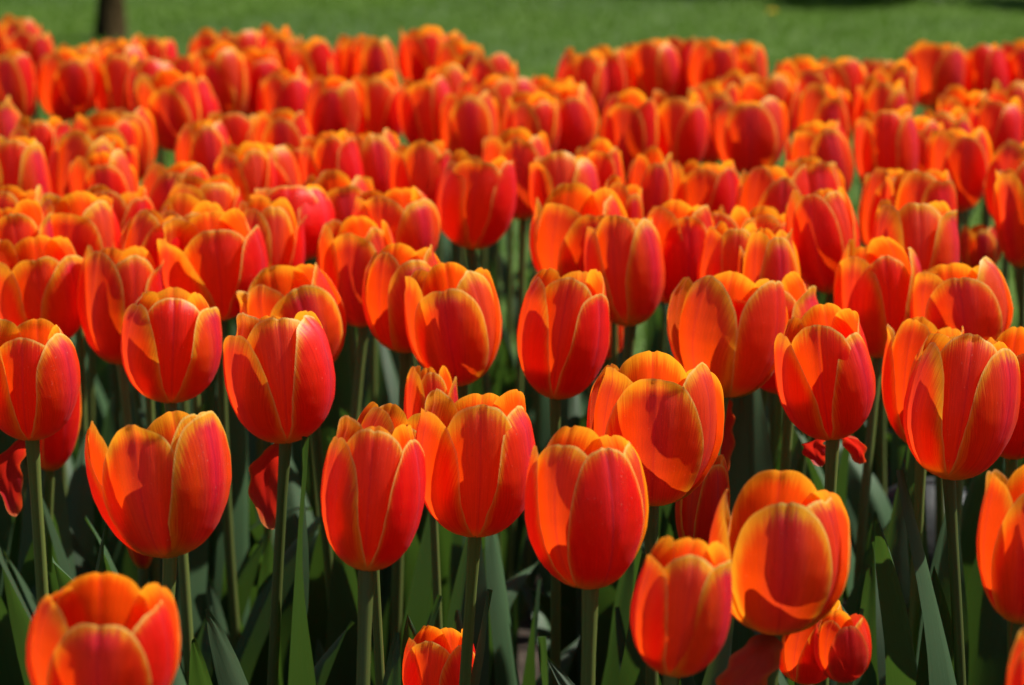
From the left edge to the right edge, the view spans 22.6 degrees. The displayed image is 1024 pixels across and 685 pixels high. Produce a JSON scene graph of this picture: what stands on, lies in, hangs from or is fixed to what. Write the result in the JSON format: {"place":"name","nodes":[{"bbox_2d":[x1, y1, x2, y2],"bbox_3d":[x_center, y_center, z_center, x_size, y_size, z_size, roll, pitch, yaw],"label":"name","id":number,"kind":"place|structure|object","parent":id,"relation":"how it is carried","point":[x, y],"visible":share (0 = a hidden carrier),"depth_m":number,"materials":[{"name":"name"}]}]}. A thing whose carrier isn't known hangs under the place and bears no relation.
{"place":"outdoors","nodes":[
{"label":"outdoors","id":0,"kind":"place"},
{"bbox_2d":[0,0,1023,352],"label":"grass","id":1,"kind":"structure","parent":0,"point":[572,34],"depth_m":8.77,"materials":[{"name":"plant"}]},
{"bbox_2d":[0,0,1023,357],"bbox_3d":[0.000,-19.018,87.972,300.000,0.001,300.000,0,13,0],"label":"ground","id":2,"kind":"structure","parent":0,"point":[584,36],"depth_m":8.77,"materials":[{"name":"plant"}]},
{"bbox_2d":[518,532,844,684],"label":"flower bed soil","id":3,"kind":"structure","parent":2,"relation":"on","point":[524,632],"depth_m":2.54,"materials":[{"name":"soil"}]},
{"bbox_2d":[0,49,36,118],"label":"tulip","id":4,"kind":"object","parent":3,"relation":"on","point":[18,83],"visible":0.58,"depth_m":2.78,"materials":[{"name":"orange plant"}]},
{"bbox_2d":[0,135,51,193],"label":"tulip","id":5,"kind":"object","parent":3,"relation":"on","point":[23,165],"visible":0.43,"depth_m":2.12,"materials":[{"name":"orange plant"}]},
{"bbox_2d":[0,199,60,595],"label":"tulip","id":6,"kind":"object","parent":3,"relation":"on","point":[23,219],"visible":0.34,"depth_m":1.84,"materials":[{"name":"orange plant"}]},
{"bbox_2d":[0,389,80,684],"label":"tulip","id":7,"kind":"object","parent":3,"relation":"on","point":[56,449],"visible":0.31,"depth_m":1.72,"materials":[{"name":"green plant"}]},
{"bbox_2d":[0,318,106,607],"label":"tulip","id":8,"kind":"object","parent":3,"relation":"on","point":[40,379],"visible":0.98,"depth_m":1.46,"materials":[{"name":"orange plant"}]},
{"bbox_2d":[36,48,99,121],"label":"tulip","id":9,"kind":"object","parent":3,"relation":"on","point":[65,78],"visible":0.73,"depth_m":2.81,"materials":[{"name":"orange plant"}]},
{"bbox_2d":[0,235,137,585],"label":"tulip","id":10,"kind":"object","parent":3,"relation":"on","point":[39,276],"visible":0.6,"depth_m":1.77,"materials":[{"name":"orange plant"}]},
{"bbox_2d":[12,191,150,583],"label":"tulip","id":11,"kind":"object","parent":3,"relation":"on","point":[82,221],"visible":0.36,"depth_m":1.90,"materials":[{"name":"orange plant"}]},
{"bbox_2d":[48,130,114,562],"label":"tulip","id":12,"kind":"object","parent":3,"relation":"on","point":[68,148],"visible":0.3,"depth_m":2.22,"materials":[{"name":"orange plant"}]},
{"bbox_2d":[26,572,180,684],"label":"tulip","id":13,"kind":"object","parent":3,"relation":"on","point":[105,628],"visible":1,"depth_m":1.00,"materials":[{"name":"orange plant"}]},
{"bbox_2d":[70,111,140,464],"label":"tulip","id":14,"kind":"object","parent":3,"relation":"on","point":[95,125],"visible":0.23,"depth_m":2.44,"materials":[{"name":"orange plant"}]},
{"bbox_2d":[0,411,231,684],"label":"tulip","id":15,"kind":"object","parent":3,"relation":"on","point":[160,486],"visible":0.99,"depth_m":1.25,"materials":[{"name":"orange plant"}]},
{"bbox_2d":[94,53,138,403],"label":"tulip","id":16,"kind":"object","parent":3,"relation":"on","point":[111,85],"visible":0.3,"depth_m":2.83,"materials":[{"name":"orange plant"}]},
{"bbox_2d":[84,68,201,410],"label":"tulip","id":17,"kind":"object","parent":3,"relation":"on","point":[168,99],"visible":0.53,"depth_m":2.60,"materials":[{"name":"orange plant"}]},
{"bbox_2d":[69,149,217,583],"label":"tulip","id":18,"kind":"object","parent":3,"relation":"on","point":[115,172],"visible":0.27,"depth_m":2.14,"materials":[{"name":"orange plant"}]},
{"bbox_2d":[72,120,230,459],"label":"tulip","id":19,"kind":"object","parent":3,"relation":"on","point":[199,142],"visible":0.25,"depth_m":2.31,"materials":[{"name":"orange plant"}]},
{"bbox_2d":[107,209,217,670],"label":"tulip","id":20,"kind":"object","parent":3,"relation":"on","point":[144,229],"visible":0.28,"depth_m":1.86,"materials":[{"name":"orange plant"}]},
{"bbox_2d":[24,245,319,684],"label":"tulip","id":21,"kind":"object","parent":3,"relation":"on","point":[114,284],"visible":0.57,"depth_m":1.75,"materials":[{"name":"orange plant"}]},
{"bbox_2d":[142,162,209,416],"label":"tulip","id":22,"kind":"object","parent":3,"relation":"on","point":[158,181],"visible":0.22,"depth_m":2.11,"materials":[{"name":"orange plant"}]},
{"bbox_2d":[52,287,354,684],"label":"tulip","id":23,"kind":"object","parent":3,"relation":"on","point":[171,345],"visible":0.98,"depth_m":1.54,"materials":[{"name":"red plant"}]},
{"bbox_2d":[159,192,270,683],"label":"tulip","id":24,"kind":"object","parent":3,"relation":"on","point":[186,206],"visible":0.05,"depth_m":1.93,"materials":[{"name":"orange plant"}]},
{"bbox_2d":[157,208,282,684],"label":"tulip","id":25,"kind":"object","parent":3,"relation":"on","point":[220,261],"visible":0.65,"depth_m":1.79,"materials":[{"name":"orange plant"}]},
{"bbox_2d":[192,41,249,113],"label":"tulip","id":26,"kind":"object","parent":3,"relation":"on","point":[221,68],"visible":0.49,"depth_m":2.81,"materials":[{"name":"orange plant"}]},
{"bbox_2d":[138,174,311,585],"bbox_3d":[-0.239,0.139,2.069,0.065,0.547,0.257,-6,14,-25],"label":"tulip","id":27,"kind":"object","parent":3,"relation":"on","point":[221,192],"visible":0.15,"depth_m":2.02,"materials":[{"name":"orange plant"}]},
{"bbox_2d":[213,141,275,581],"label":"tulip","id":28,"kind":"object","parent":3,"relation":"on","point":[247,168],"visible":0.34,"depth_m":2.15,"materials":[{"name":"orange plant"}]},
{"bbox_2d":[214,197,317,684],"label":"tulip","id":29,"kind":"object","parent":3,"relation":"on","point":[283,233],"visible":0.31,"depth_m":1.96,"materials":[{"name":"orange plant"}]},
{"bbox_2d":[250,109,311,499],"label":"tulip","id":30,"kind":"object","parent":3,"relation":"on","point":[277,127],"visible":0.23,"depth_m":2.40,"materials":[{"name":"orange plant"}]},
{"bbox_2d":[257,67,310,115],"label":"tulip","id":31,"kind":"object","parent":3,"relation":"on","point":[281,89],"visible":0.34,"depth_m":2.67,"materials":[{"name":"orange plant"}]},
{"bbox_2d":[171,311,441,684],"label":"tulip","id":32,"kind":"object","parent":3,"relation":"on","point":[279,375],"visible":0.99,"depth_m":1.47,"materials":[{"name":"red plant"}]},
{"bbox_2d":[286,37,337,263],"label":"tulip","id":33,"kind":"object","parent":3,"relation":"on","point":[313,58],"visible":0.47,"depth_m":2.94,"materials":[{"name":"orange plant"}]},
{"bbox_2d":[257,170,373,580],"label":"tulip","id":34,"kind":"object","parent":3,"relation":"on","point":[340,189],"visible":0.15,"depth_m":2.10,"materials":[{"name":"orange plant"}]},
{"bbox_2d":[303,76,360,265],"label":"tulip","id":35,"kind":"object","parent":3,"relation":"on","point":[332,104],"visible":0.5,"depth_m":2.62,"materials":[{"name":"orange plant"}]},
{"bbox_2d":[249,184,425,665],"bbox_3d":[-0.133,0.140,2.057,0.148,0.549,0.152,2,13,10],"label":"tulip","id":36,"kind":"object","parent":3,"relation":"on","point":[313,203],"visible":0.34,"depth_m":1.96,"materials":[{"name":"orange plant"}]},
{"bbox_2d":[236,263,439,684],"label":"tulip","id":37,"kind":"object","parent":3,"relation":"on","point":[281,291],"visible":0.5,"depth_m":1.72,"materials":[{"name":"orange plant"}]},
{"bbox_2d":[284,216,394,672],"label":"tulip","id":38,"kind":"object","parent":3,"relation":"on","point":[348,248],"visible":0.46,"depth_m":1.87,"materials":[{"name":"orange plant"}]},
{"bbox_2d":[205,402,492,684],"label":"tulip","id":39,"kind":"object","parent":3,"relation":"on","point":[389,417],"visible":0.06,"depth_m":1.37,"materials":[{"name":"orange plant"}]},
{"bbox_2d":[321,415,425,684],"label":"tulip","id":40,"kind":"object","parent":3,"relation":"on","point":[373,485],"visible":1,"depth_m":1.23,"materials":[{"name":"red plant"}]},
{"bbox_2d":[351,71,401,138],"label":"tulip","id":41,"kind":"object","parent":3,"relation":"on","point":[378,93],"visible":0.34,"depth_m":2.66,"materials":[{"name":"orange plant"}]},
{"bbox_2d":[327,186,462,666],"bbox_3d":[-0.073,0.154,1.988,0.105,0.552,0.147,-4,13,-18],"label":"tulip","id":42,"kind":"object","parent":3,"relation":"on","point":[410,217],"visible":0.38,"depth_m":1.93,"materials":[{"name":"orange plant"}]},
{"bbox_2d":[299,129,497,494],"bbox_3d":[-0.099,0.090,2.253,0.174,0.560,0.072,0,13,0],"label":"tulip","id":43,"kind":"object","parent":3,"relation":"on","point":[324,151],"visible":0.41,"depth_m":2.17,"materials":[{"name":"orange plant"}]},
{"bbox_2d":[347,128,471,668],"bbox_3d":[-0.118,0.073,2.350,0.090,0.551,0.205,-7,14,-28],"label":"tulip","id":44,"kind":"object","parent":3,"relation":"on","point":[376,151],"visible":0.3,"depth_m":2.25,"materials":[{"name":"orange plant"}]},
{"bbox_2d":[377,140,451,623],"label":"tulip","id":45,"kind":"object","parent":3,"relation":"on","point":[420,165],"visible":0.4,"depth_m":2.19,"materials":[{"name":"orange plant"}]},
{"bbox_2d":[397,26,446,82],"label":"tulip","id":46,"kind":"object","parent":3,"relation":"on","point":[417,49],"visible":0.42,"depth_m":3.05,"materials":[{"name":"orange plant"}]},
{"bbox_2d":[324,243,539,684],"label":"tulip","id":47,"kind":"object","parent":3,"relation":"on","point":[389,267],"visible":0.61,"depth_m":1.69,"materials":[{"name":"orange plant"}]},
{"bbox_2d":[402,609,474,684],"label":"tulip","id":48,"kind":"object","parent":3,"relation":"on","point":[432,655],"visible":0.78,"depth_m":1.40,"materials":[{"name":"orange plant"}]},
{"bbox_2d":[400,365,488,684],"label":"tulip","id":49,"kind":"object","parent":3,"relation":"on","point":[420,385],"visible":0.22,"depth_m":1.55,"materials":[{"name":"green plant"}]},
{"bbox_2d":[397,76,493,394],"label":"tulip","id":50,"kind":"object","parent":3,"relation":"on","point":[419,104],"visible":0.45,"depth_m":2.61,"materials":[{"name":"orange plant"}]},
{"bbox_2d":[439,90,505,393],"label":"tulip","id":51,"kind":"object","parent":3,"relation":"on","point":[468,123],"visible":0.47,"depth_m":2.57,"materials":[{"name":"orange plant"}]},
{"bbox_2d":[415,388,535,684],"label":"tulip","id":52,"kind":"object","parent":3,"relation":"on","point":[477,448],"visible":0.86,"depth_m":1.28,"materials":[{"name":"orange plant"}]},
{"bbox_2d":[435,149,526,684],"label":"tulip","id":53,"kind":"object","parent":3,"relation":"on","point":[475,200],"visible":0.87,"depth_m":2.06,"materials":[{"name":"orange plant"}]},
{"bbox_2d":[404,262,579,684],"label":"tulip","id":54,"kind":"object","parent":3,"relation":"on","point":[453,318],"visible":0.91,"depth_m":1.61,"materials":[{"name":"orange plant"}]},
{"bbox_2d":[487,71,541,539],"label":"tulip","id":55,"kind":"object","parent":3,"relation":"on","point":[522,84],"visible":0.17,"depth_m":2.75,"materials":[{"name":"green plant"}]},
{"bbox_2d":[481,127,550,684],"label":"tulip","id":56,"kind":"object","parent":3,"relation":"on","point":[521,148],"visible":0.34,"depth_m":2.26,"materials":[{"name":"orange plant"}]},
{"bbox_2d":[501,91,586,618],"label":"tulip","id":57,"kind":"object","parent":3,"relation":"on","point":[537,113],"visible":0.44,"depth_m":2.53,"materials":[{"name":"orange plant"}]},
{"bbox_2d":[499,47,610,364],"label":"tulip","id":58,"kind":"object","parent":3,"relation":"on","point":[589,71],"visible":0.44,"depth_m":2.84,"materials":[{"name":"orange plant"}]},
{"bbox_2d":[485,268,633,684],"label":"tulip","id":59,"kind":"object","parent":3,"relation":"on","point":[563,334],"visible":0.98,"depth_m":1.58,"materials":[{"name":"red plant"}]},
{"bbox_2d":[529,151,599,213],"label":"tulip","id":60,"kind":"object","parent":3,"relation":"on","point":[550,173],"visible":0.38,"depth_m":2.08,"materials":[{"name":"orange plant"}]},
{"bbox_2d":[540,82,609,450],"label":"tulip","id":61,"kind":"object","parent":3,"relation":"on","point":[579,119],"visible":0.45,"depth_m":2.55,"materials":[{"name":"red plant"}]},
{"bbox_2d":[513,174,671,673],"bbox_3d":[0.054,0.146,2.006,0.182,0.560,0.098,8,15,30],"label":"tulip","id":62,"kind":"object","parent":3,"relation":"on","point":[630,196],"visible":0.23,"depth_m":1.98,"materials":[{"name":"green plant"}]},
{"bbox_2d":[522,182,675,684],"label":"tulip","id":63,"kind":"object","parent":3,"relation":"on","point":[565,217],"visible":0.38,"depth_m":1.88,"materials":[{"name":"orange plant"}]},
{"bbox_2d":[560,146,675,427],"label":"tulip","id":64,"kind":"object","parent":3,"relation":"on","point":[652,173],"visible":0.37,"depth_m":2.08,"materials":[{"name":"orange plant"}]},
{"bbox_2d":[580,89,658,414],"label":"tulip","id":65,"kind":"object","parent":3,"relation":"on","point":[629,126],"visible":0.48,"depth_m":2.47,"materials":[{"name":"orange plant"}]},
{"bbox_2d":[576,215,664,684],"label":"tulip","id":66,"kind":"object","parent":3,"relation":"on","point":[623,255],"visible":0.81,"depth_m":1.80,"materials":[{"name":"red plant"}]},
{"bbox_2d":[525,426,733,684],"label":"tulip","id":67,"kind":"object","parent":3,"relation":"on","point":[586,507],"visible":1,"depth_m":1.20,"materials":[{"name":"red plant"}]},
{"bbox_2d":[547,351,723,684],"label":"tulip","id":68,"kind":"object","parent":3,"relation":"on","point":[662,413],"visible":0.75,"depth_m":1.34,"materials":[{"name":"orange plant"}]},
{"bbox_2d":[622,39,680,351],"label":"tulip","id":69,"kind":"object","parent":3,"relation":"on","point":[654,64],"visible":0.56,"depth_m":2.92,"materials":[{"name":"orange plant"}]},
{"bbox_2d":[585,221,756,684],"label":"tulip","id":70,"kind":"object","parent":3,"relation":"on","point":[719,252],"visible":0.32,"depth_m":1.77,"materials":[{"name":"orange plant"}]},
{"bbox_2d":[617,454,729,684],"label":"tulip","id":71,"kind":"object","parent":3,"relation":"on","point":[695,509],"visible":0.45,"depth_m":1.48,"materials":[{"name":"red plant"}]},
{"bbox_2d":[630,535,731,684],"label":"tulip","id":72,"kind":"object","parent":3,"relation":"on","point":[681,609],"visible":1,"depth_m":1.06,"materials":[{"name":"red plant"}]},
{"bbox_2d":[653,90,708,354],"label":"tulip","id":73,"kind":"object","parent":3,"relation":"on","point":[683,131],"visible":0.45,"depth_m":2.50,"materials":[{"name":"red plant"}]},
{"bbox_2d":[615,271,787,684],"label":"tulip","id":74,"kind":"object","parent":3,"relation":"on","point":[702,326],"visible":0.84,"depth_m":1.58,"materials":[{"name":"orange plant"}]},
{"bbox_2d":[687,38,738,88],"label":"tulip","id":75,"kind":"object","parent":3,"relation":"on","point":[712,59],"visible":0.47,"depth_m":2.93,"materials":[{"name":"orange plant"}]},
{"bbox_2d":[641,200,805,552],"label":"tulip","id":76,"kind":"object","parent":3,"relation":"on","point":[681,227],"visible":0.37,"depth_m":1.83,"materials":[{"name":"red plant"}]},
{"bbox_2d":[665,96,788,356],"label":"tulip","id":77,"kind":"object","parent":3,"relation":"on","point":[749,136],"visible":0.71,"depth_m":2.45,"materials":[{"name":"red plant"}]},
{"bbox_2d":[674,160,865,532],"bbox_3d":[0.190,0.101,2.255,0.134,0.536,0.243,-10,16,-37],"label":"tulip","id":78,"kind":"object","parent":3,"relation":"on","point":[713,187],"visible":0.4,"depth_m":2.15,"materials":[{"name":"orange plant"}]},
{"bbox_2d":[734,165,811,480],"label":"tulip","id":79,"kind":"object","parent":3,"relation":"on","point":[773,186],"visible":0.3,"depth_m":2.06,"materials":[{"name":"orange plant"}]},
{"bbox_2d":[733,271,817,683],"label":"tulip","id":80,"kind":"object","parent":3,"relation":"on","point":[801,299],"visible":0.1,"depth_m":1.66,"materials":[{"name":"green plant"}]},
{"bbox_2d":[680,303,878,684],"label":"tulip","id":81,"kind":"object","parent":3,"relation":"on","point":[825,378],"visible":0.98,"depth_m":1.47,"materials":[{"name":"red plant"}]},
{"bbox_2d":[709,470,850,684],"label":"tulip","id":82,"kind":"object","parent":3,"relation":"on","point":[783,538],"visible":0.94,"depth_m":1.13,"materials":[{"name":"orange plant"}]},
{"bbox_2d":[765,120,853,434],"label":"tulip","id":83,"kind":"object","parent":3,"relation":"on","point":[828,142],"visible":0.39,"depth_m":2.30,"materials":[{"name":"orange plant"}]},
{"bbox_2d":[779,600,842,684],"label":"tulip","id":84,"kind":"object","parent":3,"relation":"on","point":[799,665],"visible":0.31,"depth_m":1.25,"materials":[{"name":"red plant"}]},
{"bbox_2d":[785,187,859,604],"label":"tulip","id":85,"kind":"object","parent":3,"relation":"on","point":[822,224],"visible":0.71,"depth_m":1.87,"materials":[{"name":"red plant"}]},
{"bbox_2d":[738,227,914,616],"bbox_3d":[0.198,0.188,1.823,0.160,0.559,0.154,0,13,0],"label":"tulip","id":86,"kind":"object","parent":3,"relation":"on","point":[769,255],"visible":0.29,"depth_m":1.72,"materials":[{"name":"orange plant"}]},
{"bbox_2d":[795,83,866,535],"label":"tulip","id":87,"kind":"object","parent":3,"relation":"on","point":[824,104],"visible":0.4,"depth_m":2.60,"materials":[{"name":"orange plant"}]},
{"bbox_2d":[814,610,871,684],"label":"tulip","id":88,"kind":"object","parent":3,"relation":"on","point":[842,647],"visible":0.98,"depth_m":1.21,"materials":[{"name":"red plant"}]},
{"bbox_2d":[752,316,968,684],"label":"tulip","id":89,"kind":"object","parent":3,"relation":"on","point":[903,346],"visible":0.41,"depth_m":1.57,"materials":[{"name":"orange plant"}]},
{"bbox_2d":[853,75,906,475],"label":"tulip","id":90,"kind":"object","parent":3,"relation":"on","point":[874,95],"visible":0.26,"depth_m":2.62,"materials":[{"name":"orange plant"}]},
{"bbox_2d":[834,236,928,638],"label":"tulip","id":91,"kind":"object","parent":3,"relation":"on","point":[874,280],"visible":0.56,"depth_m":1.74,"materials":[{"name":"orange plant"}]},
{"bbox_2d":[854,105,918,185],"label":"tulip","id":92,"kind":"object","parent":3,"relation":"on","point":[885,139],"visible":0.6,"depth_m":2.32,"materials":[{"name":"red plant"}]},
{"bbox_2d":[823,169,956,548],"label":"tulip","id":93,"kind":"object","parent":3,"relation":"on","point":[919,187],"visible":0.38,"depth_m":2.08,"materials":[{"name":"orange plant"}]},
{"bbox_2d":[875,522,917,684],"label":"leaf","id":94,"kind":"object","parent":3,"relation":"on","point":[901,664],"visible":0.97,"depth_m":1.48,"materials":[{"name":"green plant"}]},
{"bbox_2d":[794,199,1023,596],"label":"tulip","id":95,"kind":"object","parent":3,"relation":"on","point":[928,234],"visible":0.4,"depth_m":1.82,"materials":[{"name":"orange plant"}]},
{"bbox_2d":[846,167,1004,544],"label":"tulip","id":96,"kind":"object","parent":3,"relation":"on","point":[873,194],"visible":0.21,"depth_m":2.13,"materials":[{"name":"orange plant"}]},
{"bbox_2d":[896,469,956,684],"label":"leaf","id":97,"kind":"object","parent":3,"relation":"on","point":[940,670],"visible":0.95,"depth_m":1.42,"materials":[{"name":"green plant"}]},
{"bbox_2d":[841,326,1023,672],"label":"tulip","id":98,"kind":"object","parent":3,"relation":"on","point":[1012,339],"visible":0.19,"depth_m":1.51,"materials":[{"name":"orange plant"}]},
{"bbox_2d":[904,40,977,219],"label":"tulip","id":99,"kind":"object","parent":3,"relation":"on","point":[940,69],"visible":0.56,"depth_m":2.90,"materials":[{"name":"orange plant"}]},
{"bbox_2d":[890,127,992,487],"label":"tulip","id":100,"kind":"object","parent":3,"relation":"on","point":[963,158],"visible":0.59,"depth_m":2.26,"materials":[{"name":"orange plant"}]},
{"bbox_2d":[872,333,1020,684],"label":"tulip","id":101,"kind":"object","parent":3,"relation":"on","point":[961,405],"visible":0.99,"depth_m":1.40,"materials":[{"name":"red plant"}]},
{"bbox_2d":[910,256,1023,684],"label":"tulip","id":102,"kind":"object","parent":3,"relation":"on","point":[975,300],"visible":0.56,"depth_m":1.65,"materials":[{"name":"orange plant"}]},
{"bbox_2d":[963,43,1017,327],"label":"tulip","id":103,"kind":"object","parent":3,"relation":"on","point":[986,66],"visible":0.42,"depth_m":2.93,"materials":[{"name":"red plant"}]},
{"bbox_2d":[965,97,1022,488],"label":"tulip","id":104,"kind":"object","parent":3,"relation":"on","point":[1000,123],"visible":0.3,"depth_m":2.44,"materials":[{"name":"orange plant"}]},
{"bbox_2d":[965,162,1023,492],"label":"tulip","id":105,"kind":"object","parent":3,"relation":"on","point":[1008,201],"visible":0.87,"depth_m":1.99,"materials":[{"name":"orange plant"}]},
{"bbox_2d":[976,465,1023,668],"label":"tulip","id":106,"kind":"object","parent":3,"relation":"on","point":[1000,545],"visible":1,"depth_m":1.15,"materials":[{"name":"orange plant"}]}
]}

